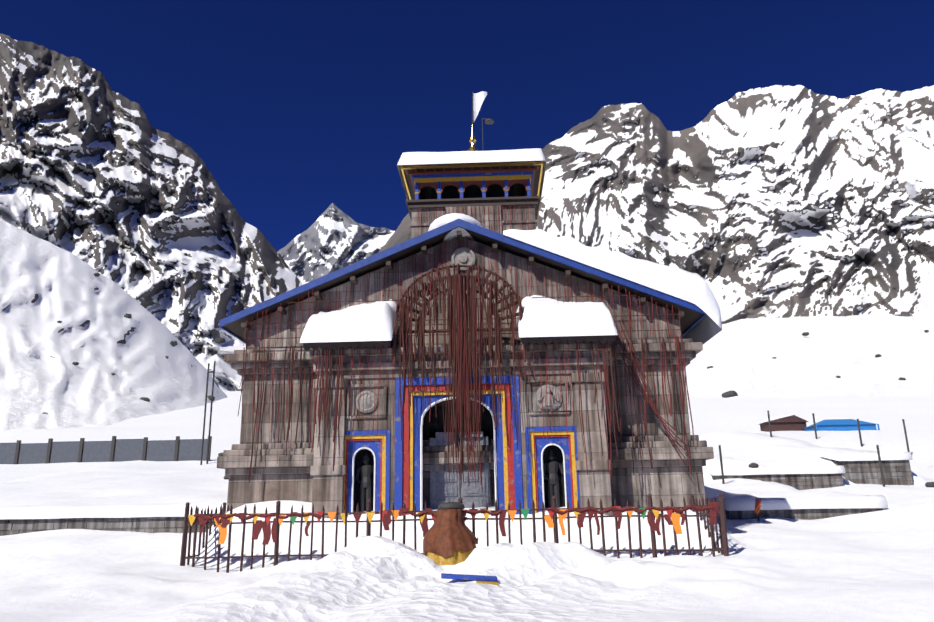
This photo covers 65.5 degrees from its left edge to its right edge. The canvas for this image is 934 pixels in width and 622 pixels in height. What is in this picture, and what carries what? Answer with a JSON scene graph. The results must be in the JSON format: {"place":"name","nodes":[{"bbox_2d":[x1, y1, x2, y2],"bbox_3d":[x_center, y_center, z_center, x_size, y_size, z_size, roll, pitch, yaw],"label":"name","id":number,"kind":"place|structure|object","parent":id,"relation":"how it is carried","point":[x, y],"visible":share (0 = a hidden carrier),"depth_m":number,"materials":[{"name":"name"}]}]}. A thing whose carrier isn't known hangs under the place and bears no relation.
{"place":"outdoors","nodes":[
{"label":"outdoors","id":0,"kind":"place"},
{"bbox_2d":[0,34,303,391],"bbox_3d":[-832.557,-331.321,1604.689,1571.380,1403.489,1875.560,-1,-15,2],"label":"mountain","id":1,"kind":"structure","parent":0,"point":[99,174],"depth_m":1784.34,"materials":[{"name":"grey stone"}]},
{"bbox_2d":[278,203,394,283],"bbox_3d":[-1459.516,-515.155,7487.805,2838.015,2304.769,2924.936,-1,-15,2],"label":"mountain peak","id":2,"kind":"structure","parent":0,"point":[332,238],"depth_m":8268.27,"materials":[{"name":"white snow"}]},
{"bbox_2d":[0,391,933,621],"bbox_3d":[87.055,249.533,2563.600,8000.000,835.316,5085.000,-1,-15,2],"label":"snow ground","id":3,"kind":"structure","parent":0,"point":[875,566],"depth_m":16.46,"materials":[{"name":"white snow"}]},
{"bbox_2d":[0,436,211,463],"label":"sheet fence","id":4,"kind":"object","parent":3,"relation":"on","point":[113,450],"visible":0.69,"depth_m":56.53,"materials":[{"name":"grey metal"}]},
{"bbox_2d":[0,517,212,535],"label":"retaining wall","id":5,"kind":"structure","parent":3,"relation":"on","point":[131,524],"depth_m":23.98,"materials":[{"name":"stone"}]},
{"bbox_2d":[0,503,226,518],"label":"snow on wall","id":6,"kind":"structure","parent":5,"relation":"on","point":[96,511],"depth_m":23.98,"materials":[{"name":"white snow"}]},
{"bbox_2d":[0,221,226,430],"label":"slope","id":7,"kind":"structure","parent":3,"relation":"on","point":[95,333],"depth_m":245.18,"materials":[{"name":"white snow"}]},
{"bbox_2d":[423,502,477,565],"bbox_3d":[-0.396,5.138,16.125,1.298,1.740,1.856,-1,-15,2],"label":"draped statue","id":8,"kind":"object","parent":3,"relation":"on","point":[450,538],"visible":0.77,"depth_m":15.77,"materials":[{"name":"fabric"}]},
{"bbox_2d":[180,493,728,572],"bbox_3d":[-0.314,5.608,18.002,12.602,1.895,2.842,-1,-15,2],"label":"iron fence","id":9,"kind":"object","parent":3,"relation":"on","point":[721,515],"visible":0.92,"depth_m":16.80,"materials":[{"name":"metal"}]},
{"bbox_2d":[188,502,718,544],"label":"fence cloths","id":10,"kind":"object","parent":9,"relation":"hanging from","point":[671,518],"visible":0.9,"depth_m":16.79,"materials":[{"name":"yellow fabric"}]},
{"bbox_2d":[217,237,713,512],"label":"temple hall","id":11,"kind":"structure","parent":3,"relation":"on","point":[667,477],"depth_m":20.66,"materials":[{"name":"grey stone"}]},
{"bbox_2d":[355,247,561,412],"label":"carved medallions","id":12,"kind":"object","parent":11,"relation":"on","point":[463,256],"visible":0.92,"depth_m":19.54,"materials":[{"name":"grey stone"}]},
{"bbox_2d":[309,342,612,519],"bbox_3d":[-0.160,3.730,19.697,8.170,5.370,1.480,-1,-15,2],"label":"temple porch","id":13,"kind":"object","parent":11,"relation":"attached to","point":[328,487],"visible":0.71,"depth_m":19.46,"materials":[{"name":"grey stone"}]},
{"bbox_2d":[394,375,522,515],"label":"main doorway","id":14,"kind":"structure","parent":13,"relation":"in","point":[408,490],"depth_m":19.58,"materials":[{"name":"blue paint"}]},
{"bbox_2d":[303,335,614,350],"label":"ledges","id":15,"kind":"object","parent":13,"relation":"attached to","point":[525,341],"depth_m":19.38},
{"bbox_2d":[300,295,617,342],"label":"porch snow","id":16,"kind":"structure","parent":15,"relation":"on","point":[542,317],"depth_m":19.61,"materials":[{"name":"white snow"}]},
{"bbox_2d":[343,426,579,515],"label":"niche shrines","id":17,"kind":"object","parent":11,"relation":"attached to","point":[551,468],"visible":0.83,"depth_m":19.24,"materials":[{"name":"blue paint"}]},
{"bbox_2d":[219,219,706,343],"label":"temple roof","id":18,"kind":"structure","parent":11,"relation":"on","point":[691,316],"depth_m":21.39,"materials":[{"name":"blue metal"}]},
{"bbox_2d":[428,213,721,344],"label":"roof snow","id":19,"kind":"structure","parent":18,"relation":"on","point":[694,288],"depth_m":21.00,"materials":[{"name":"white snow"}]},
{"bbox_2d":[238,205,693,487],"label":"strings","id":20,"kind":"object","parent":11,"relation":"on","point":[460,354],"visible":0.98,"depth_m":19.64,"materials":[{"name":"red fabric"}]},
{"bbox_2d":[441,573,497,585],"bbox_3d":[0.045,4.940,12.873,1.001,0.539,0.420,0,-15,-3],"label":"plank and box","id":21,"kind":"object","parent":3,"relation":"on","point":[484,579],"visible":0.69,"depth_m":12.90,"materials":[{"name":"blue paint"}]},
{"bbox_2d":[401,92,542,239],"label":"temple tower","id":22,"kind":"structure","parent":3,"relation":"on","point":[508,187],"depth_m":32.37,"materials":[{"name":"stone"}]},
{"bbox_2d":[397,148,546,217],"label":"roof snow","id":23,"kind":"structure","parent":22,"relation":"on","point":[467,157],"depth_m":32.20,"materials":[{"name":"white snow"}]},
{"bbox_2d":[473,91,486,120],"bbox_3d":[0.671,-10.213,36.344,0.697,1.700,0.148,-2,-15,5],"label":"temple flag","id":24,"kind":"object","parent":22,"relation":"attached to","point":[478,98],"visible":0.96,"depth_m":36.44,"materials":[{"name":"white fabric"}]},
{"bbox_2d":[42,273,933,486],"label":"boulders","id":25,"kind":"object","parent":3,"relation":"on","point":[732,393],"visible":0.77,"depth_m":219.57,"materials":[{"name":"grey stone"}]},
{"bbox_2d":[200,361,909,486],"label":"utility poles","id":26,"kind":"object","parent":3,"relation":"on","point":[721,463],"visible":0.81,"depth_m":53.80,"materials":[{"name":"grey metal"}]},
{"bbox_2d":[754,498,760,521],"bbox_3d":[9.480,6.553,23.608,0.280,0.950,0.055,-1,-15,2],"label":"flag stake","id":27,"kind":"object","parent":3,"relation":"on","point":[757,506],"visible":0.84,"depth_m":23.64,"materials":[{"name":"orange fabric"}]},
{"bbox_2d":[706,459,844,474],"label":"roof snow","id":28,"kind":"structure","parent":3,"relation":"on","point":[735,467],"depth_m":35.25,"materials":[{"name":"white snow"}]},
{"bbox_2d":[712,473,842,489],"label":"retaining wall","id":29,"kind":"structure","parent":3,"relation":"on","point":[805,481],"depth_m":35.17,"materials":[{"name":"stone"}]},
{"bbox_2d":[759,415,808,431],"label":"red hut","id":30,"kind":"object","parent":3,"relation":"on","point":[793,423],"visible":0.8,"depth_m":76.69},
{"bbox_2d":[756,413,793,424],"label":"roof snow","id":31,"kind":"structure","parent":30,"relation":"on","point":[771,419],"depth_m":76.74,"materials":[{"name":"white snow"}]},
{"bbox_2d":[711,494,887,510],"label":"roof snow","id":32,"kind":"structure","parent":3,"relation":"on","point":[834,501],"depth_m":24.33,"materials":[{"name":"white snow"}]},
{"bbox_2d":[725,508,882,519],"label":"retaining wall","id":33,"kind":"structure","parent":3,"relation":"on","point":[806,514],"depth_m":24.36,"materials":[{"name":"stone"}]},
{"bbox_2d":[684,315,933,397],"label":"slope","id":34,"kind":"structure","parent":3,"relation":"on","point":[738,355],"depth_m":314.66,"materials":[{"name":"white snow"}]},
{"bbox_2d":[803,419,879,430],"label":"blue tent","id":35,"kind":"object","parent":3,"relation":"on","point":[838,425],"visible":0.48,"depth_m":73.22,"materials":[{"name":"blue fabric"}]},
{"bbox_2d":[820,452,912,460],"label":"roof snow","id":36,"kind":"structure","parent":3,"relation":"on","point":[873,456],"depth_m":36.58,"materials":[{"name":"white snow"}]},
{"bbox_2d":[0,0,933,251],"label":"sky","id":37,"kind":"structure","parent":0,"point":[295,109],"materials":[{"name":"blue"}]},
{"bbox_2d":[378,85,933,323],"bbox_3d":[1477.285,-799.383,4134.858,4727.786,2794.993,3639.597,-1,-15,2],"label":"mountain massif","id":38,"kind":"structure","parent":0,"point":[779,201],"depth_m":4148.51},
{"bbox_2d":[835,460,912,484],"bbox_3d":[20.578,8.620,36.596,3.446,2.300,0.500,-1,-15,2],"label":"stone hut","id":39,"kind":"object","parent":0,"point":[896,472],"depth_m":36.50,"materials":[{"name":"stone"}]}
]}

